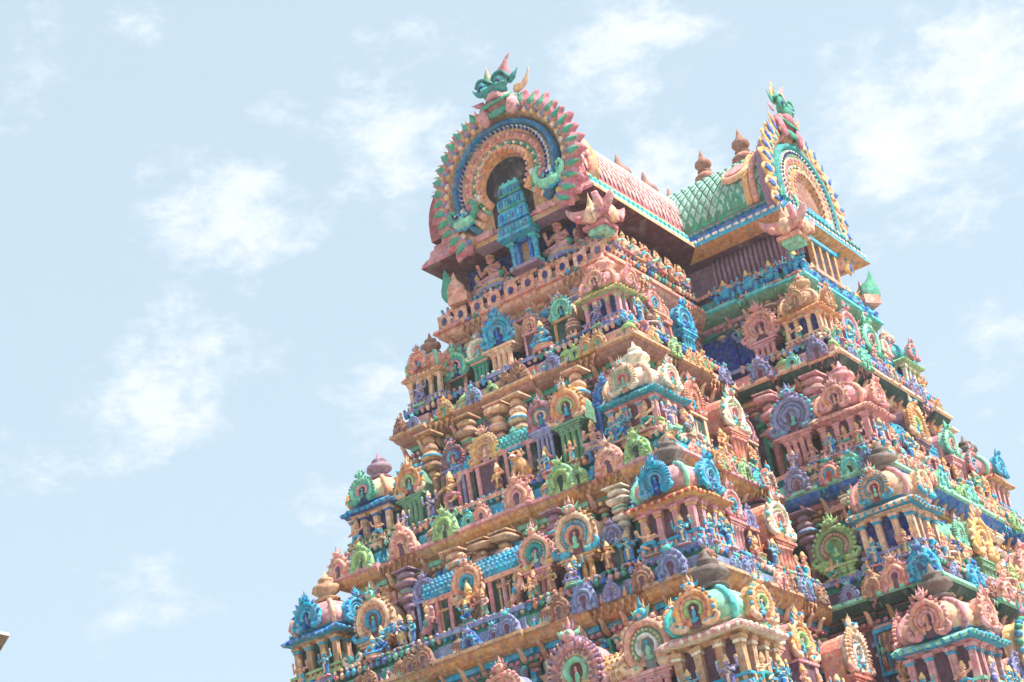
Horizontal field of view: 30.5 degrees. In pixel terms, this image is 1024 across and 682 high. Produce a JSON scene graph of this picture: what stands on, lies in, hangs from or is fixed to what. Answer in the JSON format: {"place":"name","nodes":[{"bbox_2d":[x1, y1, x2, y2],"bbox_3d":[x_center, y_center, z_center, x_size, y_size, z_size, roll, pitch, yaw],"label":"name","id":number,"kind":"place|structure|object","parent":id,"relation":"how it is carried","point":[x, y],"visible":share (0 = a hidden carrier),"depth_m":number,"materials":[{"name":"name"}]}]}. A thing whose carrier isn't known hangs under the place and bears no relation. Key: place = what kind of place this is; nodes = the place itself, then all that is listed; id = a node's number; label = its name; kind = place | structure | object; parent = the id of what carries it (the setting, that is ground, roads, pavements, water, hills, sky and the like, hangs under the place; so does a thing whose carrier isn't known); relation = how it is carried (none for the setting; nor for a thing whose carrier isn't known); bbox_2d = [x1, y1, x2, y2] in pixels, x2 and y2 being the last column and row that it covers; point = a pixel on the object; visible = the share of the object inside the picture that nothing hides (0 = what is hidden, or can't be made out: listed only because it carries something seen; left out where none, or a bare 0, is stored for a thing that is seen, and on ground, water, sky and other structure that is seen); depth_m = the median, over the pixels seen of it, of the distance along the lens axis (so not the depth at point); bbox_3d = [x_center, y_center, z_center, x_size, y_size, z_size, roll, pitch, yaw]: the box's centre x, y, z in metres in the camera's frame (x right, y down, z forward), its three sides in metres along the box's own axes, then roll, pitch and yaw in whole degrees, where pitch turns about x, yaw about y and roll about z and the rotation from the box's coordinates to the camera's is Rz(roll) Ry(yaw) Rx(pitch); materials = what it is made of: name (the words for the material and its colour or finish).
{"place":"outdoors","nodes":[
{"label":"outdoors","id":0,"kind":"place"},
{"bbox_2d":[377,585,398,603],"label":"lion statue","id":1,"kind":"object","parent":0,"point":[389,597],"visible":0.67,"depth_m":48.38,"materials":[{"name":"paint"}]},
{"bbox_2d":[0,0,1023,681],"label":"sky","id":2,"kind":"structure","parent":0,"point":[216,297],"materials":[{"name":"blue"}]},
{"label":"ground","id":3,"kind":"structure","parent":0,"visible":0},
{"bbox_2d":[280,51,1023,681],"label":"temple tower","id":4,"kind":"structure","parent":3,"relation":"on","point":[518,177],"depth_m":48.29,"materials":[{"name":"paint"}]},
{"bbox_2d":[292,659,307,681],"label":"statue","id":5,"kind":"object","parent":4,"relation":"on","point":[300,675],"visible":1,"depth_m":47.20,"materials":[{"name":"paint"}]},
{"bbox_2d":[317,648,332,678],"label":"statue","id":6,"kind":"object","parent":4,"relation":"on","point":[325,667],"visible":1,"depth_m":46.76,"materials":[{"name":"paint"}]},
{"bbox_2d":[348,521,363,550],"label":"statue","id":7,"kind":"object","parent":4,"relation":"on","point":[356,536],"visible":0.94,"depth_m":49.32,"materials":[{"name":"paint"}]},
{"bbox_2d":[363,635,381,662],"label":"statue","id":8,"kind":"object","parent":4,"relation":"on","point":[373,654],"visible":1,"depth_m":46.00,"materials":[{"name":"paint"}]},
{"bbox_2d":[370,516,383,541],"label":"statue","id":9,"kind":"object","parent":4,"relation":"on","point":[378,529],"visible":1,"depth_m":48.95,"materials":[{"name":"paint"}]},
{"bbox_2d":[374,625,389,655],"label":"statue","id":10,"kind":"object","parent":4,"relation":"on","point":[382,643],"visible":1,"depth_m":46.20,"materials":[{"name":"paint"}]},
{"bbox_2d":[390,615,408,650],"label":"statue","id":11,"kind":"object","parent":4,"relation":"on","point":[402,637],"visible":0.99,"depth_m":45.86,"materials":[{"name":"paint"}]},
{"bbox_2d":[402,615,417,646],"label":"statue","id":12,"kind":"object","parent":4,"relation":"on","point":[411,627],"visible":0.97,"depth_m":45.67,"materials":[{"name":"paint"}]},
{"bbox_2d":[410,379,426,407],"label":"statue","id":13,"kind":"object","parent":4,"relation":"on","point":[419,394],"visible":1,"depth_m":51.65,"materials":[{"name":"paint"}]},
{"bbox_2d":[420,605,437,641],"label":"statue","id":14,"kind":"object","parent":4,"relation":"on","point":[429,623],"visible":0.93,"depth_m":45.56,"materials":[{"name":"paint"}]},
{"bbox_2d":[421,490,436,521],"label":"statue","id":15,"kind":"object","parent":4,"relation":"on","point":[430,512],"visible":0.95,"depth_m":48.36,"materials":[{"name":"paint"}]},
{"bbox_2d":[437,471,461,511],"bbox_3d":[-1.574,3.864,48.160,0.797,1.131,0.394,-21,-28,23],"label":"statue","id":16,"kind":"object","parent":4,"relation":"on","point":[450,495],"visible":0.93,"depth_m":48.09,"materials":[{"name":"paint"}]},
{"bbox_2d":[456,600,473,625],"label":"statue","id":17,"kind":"object","parent":4,"relation":"on","point":[466,610],"visible":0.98,"depth_m":44.69,"materials":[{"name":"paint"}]},
{"bbox_2d":[458,582,478,626],"bbox_3d":[-1.034,6.285,44.969,0.749,1.058,0.358,-29,-32,35],"label":"statue","id":18,"kind":"object","parent":4,"relation":"on","point":[469,597],"visible":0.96,"depth_m":44.91,"materials":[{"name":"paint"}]},
{"bbox_2d":[470,275,481,300],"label":"statue","id":19,"kind":"object","parent":4,"relation":"on","point":[475,291],"visible":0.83,"depth_m":53.58,"materials":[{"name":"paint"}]},
{"bbox_2d":[473,589,489,619],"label":"statue","id":20,"kind":"object","parent":4,"relation":"on","point":[483,607],"visible":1,"depth_m":44.65,"materials":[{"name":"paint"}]},
{"bbox_2d":[476,255,505,293],"bbox_3d":[-0.567,-2.015,53.593,0.820,1.434,1.119,15,-35,-41],"label":"statue","id":21,"kind":"object","parent":4,"relation":"on","point":[494,277],"visible":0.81,"depth_m":53.22,"materials":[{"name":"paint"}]},
{"bbox_2d":[491,463,504,493],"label":"statue","id":22,"kind":"object","parent":4,"relation":"on","point":[498,482],"visible":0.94,"depth_m":47.30,"materials":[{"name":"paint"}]},
{"bbox_2d":[508,573,527,607],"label":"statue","id":23,"kind":"object","parent":4,"relation":"on","point":[518,591],"visible":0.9,"depth_m":44.29,"materials":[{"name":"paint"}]},
{"bbox_2d":[512,665,528,677],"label":"statue","id":24,"kind":"object","parent":4,"relation":"on","point":[520,670],"visible":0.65,"depth_m":43.46,"materials":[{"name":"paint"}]},
{"bbox_2d":[507,447,540,482],"bbox_3d":[0.314,3.096,47.012,0.876,0.933,0.600,-20,-27,21],"label":"lion statue","id":25,"kind":"object","parent":4,"relation":"on","point":[523,467],"visible":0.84,"depth_m":46.92,"materials":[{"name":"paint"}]},
{"bbox_2d":[521,577,537,602],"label":"statue","id":26,"kind":"object","parent":4,"relation":"on","point":[530,592],"visible":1,"depth_m":43.80,"materials":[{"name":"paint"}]},
{"bbox_2d":[530,569,541,599],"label":"statue","id":27,"kind":"object","parent":4,"relation":"on","point":[537,591],"visible":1,"depth_m":43.92,"materials":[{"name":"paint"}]},
{"bbox_2d":[529,320,555,354],"bbox_3d":[0.787,-0.124,49.980,0.740,0.962,0.524,-24,-29,28],"label":"statue","id":28,"kind":"object","parent":4,"relation":"on","point":[542,343],"visible":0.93,"depth_m":49.77,"materials":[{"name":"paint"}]},
{"bbox_2d":[538,451,550,474],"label":"statue","id":29,"kind":"object","parent":4,"relation":"on","point":[544,460],"visible":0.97,"depth_m":46.41,"materials":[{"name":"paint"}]},
{"bbox_2d":[537,446,554,474],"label":"statue","id":30,"kind":"object","parent":4,"relation":"on","point":[550,463],"visible":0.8,"depth_m":46.51,"materials":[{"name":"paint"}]},
{"bbox_2d":[540,564,559,595],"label":"statue","id":31,"kind":"object","parent":4,"relation":"on","point":[551,585],"visible":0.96,"depth_m":43.71,"materials":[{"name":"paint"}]},
{"bbox_2d":[542,223,573,262],"bbox_3d":[1.318,-2.869,52.480,0.820,1.434,1.119,16,-36,-42],"label":"statue","id":32,"kind":"object","parent":4,"relation":"on","point":[562,240],"visible":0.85,"depth_m":52.13,"materials":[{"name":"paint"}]},
{"bbox_2d":[564,440,575,463],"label":"statue","id":33,"kind":"object","parent":4,"relation":"on","point":[570,449],"visible":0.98,"depth_m":46.05,"materials":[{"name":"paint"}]},
{"bbox_2d":[562,563,578,588],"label":"statue","id":34,"kind":"object","parent":4,"relation":"on","point":[570,581],"visible":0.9,"depth_m":43.19,"materials":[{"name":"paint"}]},
{"bbox_2d":[565,554,584,582],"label":"statue","id":35,"kind":"object","parent":4,"relation":"on","point":[575,565],"visible":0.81,"depth_m":43.41,"materials":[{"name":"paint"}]},
{"bbox_2d":[570,228,581,254],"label":"statue","id":36,"kind":"object","parent":4,"relation":"on","point":[577,243],"visible":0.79,"depth_m":52.01,"materials":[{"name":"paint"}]},
{"bbox_2d":[580,420,606,456],"bbox_3d":[1.999,2.347,46.018,0.707,0.906,0.518,-19,-27,19],"label":"statue","id":37,"kind":"object","parent":4,"relation":"on","point":[593,445],"visible":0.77,"depth_m":45.90,"materials":[{"name":"paint"}]},
{"bbox_2d":[588,300,602,329],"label":"statue","id":38,"kind":"object","parent":4,"relation":"on","point":[595,314],"visible":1,"depth_m":48.83,"materials":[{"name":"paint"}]},
{"bbox_2d":[600,541,619,575],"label":"statue","id":39,"kind":"object","parent":4,"relation":"on","point":[609,561],"visible":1,"depth_m":42.92,"materials":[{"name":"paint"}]},
{"bbox_2d":[609,232,621,249],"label":"statue","id":40,"kind":"object","parent":4,"relation":"on","point":[615,242],"visible":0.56,"depth_m":51.91,"materials":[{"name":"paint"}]},
{"bbox_2d":[610,412,626,445],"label":"statue","id":41,"kind":"object","parent":4,"relation":"on","point":[619,430],"visible":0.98,"depth_m":45.36,"materials":[{"name":"paint"}]},
{"bbox_2d":[611,408,632,438],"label":"statue","id":42,"kind":"object","parent":4,"relation":"on","point":[624,425],"visible":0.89,"depth_m":45.55,"materials":[{"name":"paint"}]},
{"bbox_2d":[613,617,633,650],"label":"statue","id":43,"kind":"object","parent":4,"relation":"on","point":[618,640],"visible":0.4,"depth_m":42.16,"materials":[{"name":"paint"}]},
{"bbox_2d":[616,230,634,256],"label":"statue","id":44,"kind":"object","parent":4,"relation":"on","point":[627,248],"visible":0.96,"depth_m":52.47,"materials":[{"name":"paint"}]},
{"bbox_2d":[614,530,637,568],"bbox_3d":[2.633,4.712,42.750,0.586,0.858,0.330,-19,-27,20],"label":"statue","id":45,"kind":"object","parent":4,"relation":"on","point":[628,554],"visible":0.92,"depth_m":42.69,"materials":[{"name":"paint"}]},
{"bbox_2d":[628,237,646,262],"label":"statue","id":46,"kind":"object","parent":4,"relation":"on","point":[640,256],"visible":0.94,"depth_m":52.97,"materials":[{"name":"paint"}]},
{"bbox_2d":[633,296,648,325],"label":"statue","id":47,"kind":"object","parent":4,"relation":"on","point":[637,302],"visible":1,"depth_m":49.04,"materials":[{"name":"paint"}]},
{"bbox_2d":[635,401,654,433],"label":"statue","id":48,"kind":"object","parent":4,"relation":"on","point":[646,418],"visible":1,"depth_m":44.99,"materials":[{"name":"paint"}]},
{"bbox_2d":[635,524,659,558],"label":"statue","id":49,"kind":"object","parent":4,"relation":"on","point":[649,537],"visible":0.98,"depth_m":42.19,"materials":[{"name":"paint"}]},
{"bbox_2d":[641,243,657,270],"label":"statue","id":50,"kind":"object","parent":4,"relation":"on","point":[651,262],"visible":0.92,"depth_m":53.39,"materials":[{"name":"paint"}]},
{"bbox_2d":[653,250,668,276],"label":"statue","id":51,"kind":"object","parent":4,"relation":"on","point":[662,269],"visible":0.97,"depth_m":53.85,"materials":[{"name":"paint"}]},
{"bbox_2d":[660,399,681,430],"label":"statue","id":52,"kind":"object","parent":4,"relation":"on","point":[669,411],"visible":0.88,"depth_m":45.13,"materials":[{"name":"paint"}]},
{"bbox_2d":[664,258,679,284],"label":"statue","id":53,"kind":"object","parent":4,"relation":"on","point":[673,275],"visible":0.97,"depth_m":54.34,"materials":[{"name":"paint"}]},
{"bbox_2d":[670,514,690,546],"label":"statue","id":54,"kind":"object","parent":4,"relation":"on","point":[682,533],"visible":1,"depth_m":41.78,"materials":[{"name":"paint"}]},
{"bbox_2d":[674,264,691,289],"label":"statue","id":55,"kind":"object","parent":4,"relation":"on","point":[684,281],"visible":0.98,"depth_m":54.88,"materials":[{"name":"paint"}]},
{"bbox_2d":[677,669,698,681],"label":"statue","id":56,"kind":"object","parent":4,"relation":"on","point":[687,675],"visible":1,"depth_m":38.83,"materials":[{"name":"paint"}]},
{"bbox_2d":[680,409,696,438],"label":"statue","id":57,"kind":"object","parent":4,"relation":"on","point":[686,420],"visible":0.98,"depth_m":45.71,"materials":[{"name":"paint"}]},
{"bbox_2d":[695,150,714,182],"bbox_3d":[6.082,-5.369,59.296,0.722,1.539,0.722,-24,-29,28],"label":"pot finial","id":58,"kind":"object","parent":4,"relation":"on","point":[703,164],"visible":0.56,"depth_m":59.16,"materials":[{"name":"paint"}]},
{"bbox_2d":[702,513,721,543],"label":"statue","id":59,"kind":"object","parent":4,"relation":"on","point":[711,525],"visible":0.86,"depth_m":41.91,"materials":[{"name":"paint"}]},
{"bbox_2d":[713,510,732,545],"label":"statue","id":60,"kind":"object","parent":4,"relation":"on","point":[719,516],"visible":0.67,"depth_m":42.77,"materials":[{"name":"paint"}]},
{"bbox_2d":[717,428,729,454],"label":"statue","id":61,"kind":"object","parent":4,"relation":"on","point":[721,440],"visible":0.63,"depth_m":47.49,"materials":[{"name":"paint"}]},
{"bbox_2d":[712,279,735,305],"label":"statue","id":62,"kind":"object","parent":4,"relation":"on","point":[725,293],"visible":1,"depth_m":54.81,"materials":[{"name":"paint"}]},
{"bbox_2d":[715,653,738,681],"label":"statue","id":63,"kind":"object","parent":4,"relation":"on","point":[729,674],"visible":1,"depth_m":38.33,"materials":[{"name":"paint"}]},
{"bbox_2d":[720,519,739,550],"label":"statue","id":64,"kind":"object","parent":4,"relation":"on","point":[728,530],"visible":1,"depth_m":42.53,"materials":[{"name":"paint"}]},
{"bbox_2d":[731,129,749,164],"bbox_3d":[7.197,-5.927,58.657,0.775,1.652,0.775,-24,-29,28],"label":"pot finial","id":65,"kind":"object","parent":4,"relation":"on","point":[740,145],"visible":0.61,"depth_m":58.52,"materials":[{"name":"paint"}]},
{"bbox_2d":[736,343,754,366],"bbox_3d":[6.940,0.277,54.204,0.900,0.850,0.090,-24,-29,28],"label":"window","id":66,"kind":"structure","parent":4,"relation":"in","point":[746,355],"depth_m":54.24,"materials":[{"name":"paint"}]},
{"bbox_2d":[735,270,758,297],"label":"statue","id":67,"kind":"object","parent":4,"relation":"on","point":[747,283],"visible":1,"depth_m":54.44,"materials":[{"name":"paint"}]},
{"bbox_2d":[756,652,773,681],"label":"statue","id":68,"kind":"object","parent":4,"relation":"on","point":[764,672],"visible":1,"depth_m":38.49,"materials":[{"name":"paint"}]},
{"bbox_2d":[758,259,778,286],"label":"statue","id":69,"kind":"object","parent":4,"relation":"on","point":[771,274],"visible":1,"depth_m":54.08,"materials":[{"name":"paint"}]},
{"bbox_2d":[767,538,784,570],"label":"statue","id":70,"kind":"object","parent":4,"relation":"on","point":[772,544],"visible":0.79,"depth_m":44.63,"materials":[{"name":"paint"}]},
{"bbox_2d":[770,654,790,677],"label":"statue","id":71,"kind":"object","parent":4,"relation":"on","point":[778,658],"visible":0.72,"depth_m":39.62,"materials":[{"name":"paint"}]},
{"bbox_2d":[774,660,791,681],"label":"statue","id":72,"kind":"object","parent":4,"relation":"on","point":[784,674],"visible":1,"depth_m":39.19,"materials":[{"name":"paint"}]},
{"bbox_2d":[780,250,805,277],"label":"statue","id":73,"kind":"object","parent":4,"relation":"on","point":[787,270],"visible":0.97,"depth_m":53.71,"materials":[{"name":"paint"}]},
{"bbox_2d":[786,449,799,471],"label":"statue","id":74,"kind":"object","parent":4,"relation":"on","point":[794,460],"visible":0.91,"depth_m":48.98,"materials":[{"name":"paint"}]},
{"bbox_2d":[789,319,806,344],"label":"statue","id":75,"kind":"object","parent":4,"relation":"on","point":[798,335],"visible":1,"depth_m":51.68,"materials":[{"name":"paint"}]},
{"bbox_2d":[788,250,809,276],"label":"statue","id":76,"kind":"object","parent":4,"relation":"on","point":[794,265],"visible":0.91,"depth_m":53.58,"materials":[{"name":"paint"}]},
{"bbox_2d":[799,664,811,681],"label":"statue","id":77,"kind":"object","parent":4,"relation":"on","point":[803,677],"visible":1,"depth_m":40.43,"materials":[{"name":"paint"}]},
{"bbox_2d":[800,551,814,582],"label":"statue","id":78,"kind":"object","parent":4,"relation":"on","point":[806,568],"visible":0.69,"depth_m":45.91,"materials":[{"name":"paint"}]},
{"bbox_2d":[804,443,820,464],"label":"statue","id":79,"kind":"object","parent":4,"relation":"on","point":[812,459],"visible":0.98,"depth_m":48.81,"materials":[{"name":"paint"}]},
{"bbox_2d":[822,432,839,457],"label":"statue","id":80,"kind":"object","parent":4,"relation":"on","point":[832,449],"visible":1,"depth_m":48.39,"materials":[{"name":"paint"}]},
{"bbox_2d":[825,559,838,582],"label":"statue","id":81,"kind":"object","parent":4,"relation":"on","point":[832,570],"visible":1,"depth_m":45.97,"materials":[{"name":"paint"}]},
{"bbox_2d":[831,317,847,341],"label":"statue","id":82,"kind":"object","parent":4,"relation":"on","point":[839,328],"visible":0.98,"depth_m":51.93,"materials":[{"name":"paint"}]},
{"bbox_2d":[834,425,851,444],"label":"statue","id":83,"kind":"object","parent":4,"relation":"on","point":[845,436],"visible":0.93,"depth_m":48.45,"materials":[{"name":"paint"}]},
{"bbox_2d":[844,324,858,349],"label":"statue","id":84,"kind":"object","parent":4,"relation":"on","point":[849,332],"visible":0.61,"depth_m":53.08,"materials":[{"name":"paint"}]},
{"bbox_2d":[849,421,866,448],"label":"statue","id":85,"kind":"object","parent":4,"relation":"on","point":[858,438],"visible":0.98,"depth_m":48.04,"materials":[{"name":"paint"}]},
{"bbox_2d":[865,537,884,568],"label":"statue","id":86,"kind":"object","parent":4,"relation":"on","point":[874,554],"visible":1,"depth_m":45.39,"materials":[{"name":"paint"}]},
{"bbox_2d":[872,418,891,445],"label":"statue","id":87,"kind":"object","parent":4,"relation":"on","point":[881,429],"visible":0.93,"depth_m":48.18,"materials":[{"name":"paint"}]},
{"bbox_2d":[889,426,901,451],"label":"statue","id":88,"kind":"object","parent":4,"relation":"on","point":[895,439],"visible":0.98,"depth_m":48.73,"materials":[{"name":"paint"}]},
{"bbox_2d":[894,528,912,557],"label":"statue","id":89,"kind":"object","parent":4,"relation":"on","point":[906,548],"visible":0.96,"depth_m":45.01,"materials":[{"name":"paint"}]},
{"bbox_2d":[901,432,922,463],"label":"statue","id":90,"kind":"object","parent":4,"relation":"on","point":[910,446],"visible":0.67,"depth_m":50.11,"materials":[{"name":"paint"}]},
{"bbox_2d":[914,441,931,467],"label":"statue","id":91,"kind":"object","parent":4,"relation":"on","point":[923,459],"visible":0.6,"depth_m":50.45,"materials":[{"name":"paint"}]},
{"bbox_2d":[925,523,940,554],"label":"statue","id":92,"kind":"object","parent":4,"relation":"on","point":[932,540],"visible":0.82,"depth_m":45.17,"materials":[{"name":"paint"}]},
{"bbox_2d":[939,532,954,560],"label":"statue","id":93,"kind":"object","parent":4,"relation":"on","point":[944,544],"visible":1,"depth_m":45.75,"materials":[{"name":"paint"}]},
{"bbox_2d":[945,535,966,565],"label":"statue","id":94,"kind":"object","parent":4,"relation":"on","point":[958,549],"visible":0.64,"depth_m":46.93,"materials":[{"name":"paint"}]},
{"bbox_2d":[952,464,965,483],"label":"statue","id":95,"kind":"object","parent":4,"relation":"on","point":[958,478],"visible":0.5,"depth_m":52.41,"materials":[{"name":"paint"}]},
{"bbox_2d":[953,660,972,681],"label":"statue","id":96,"kind":"object","parent":4,"relation":"on","point":[962,674],"visible":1,"depth_m":41.73,"materials":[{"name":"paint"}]},
{"bbox_2d":[961,542,971,564],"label":"statue","id":97,"kind":"object","parent":4,"relation":"on","point":[966,556],"visible":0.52,"depth_m":47.35,"materials":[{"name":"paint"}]},
{"bbox_2d":[971,470,984,495],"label":"statue","id":98,"kind":"object","parent":4,"relation":"on","point":[978,487],"visible":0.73,"depth_m":53.62,"materials":[{"name":"paint"}]},
{"bbox_2d":[979,475,993,498],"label":"statue","id":99,"kind":"object","parent":4,"relation":"on","point":[987,491],"visible":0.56,"depth_m":54.21,"materials":[{"name":"paint"}]},
{"bbox_2d":[987,655,1001,681],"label":"statue","id":100,"kind":"object","parent":4,"relation":"on","point":[995,675],"visible":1,"depth_m":41.87,"materials":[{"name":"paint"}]},
{"bbox_2d":[1001,665,1016,681],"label":"statue","id":101,"kind":"object","parent":4,"relation":"on","point":[1008,676],"visible":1,"depth_m":42.62,"materials":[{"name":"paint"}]},
{"bbox_2d":[1005,562,1021,590],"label":"statue","id":102,"kind":"object","parent":4,"relation":"on","point":[1010,568],"visible":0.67,"depth_m":49.83,"materials":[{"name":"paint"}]},
{"bbox_2d":[1013,565,1023,591],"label":"statue","id":103,"kind":"object","parent":4,"relation":"on","point":[1020,571],"visible":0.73,"depth_m":50.23,"materials":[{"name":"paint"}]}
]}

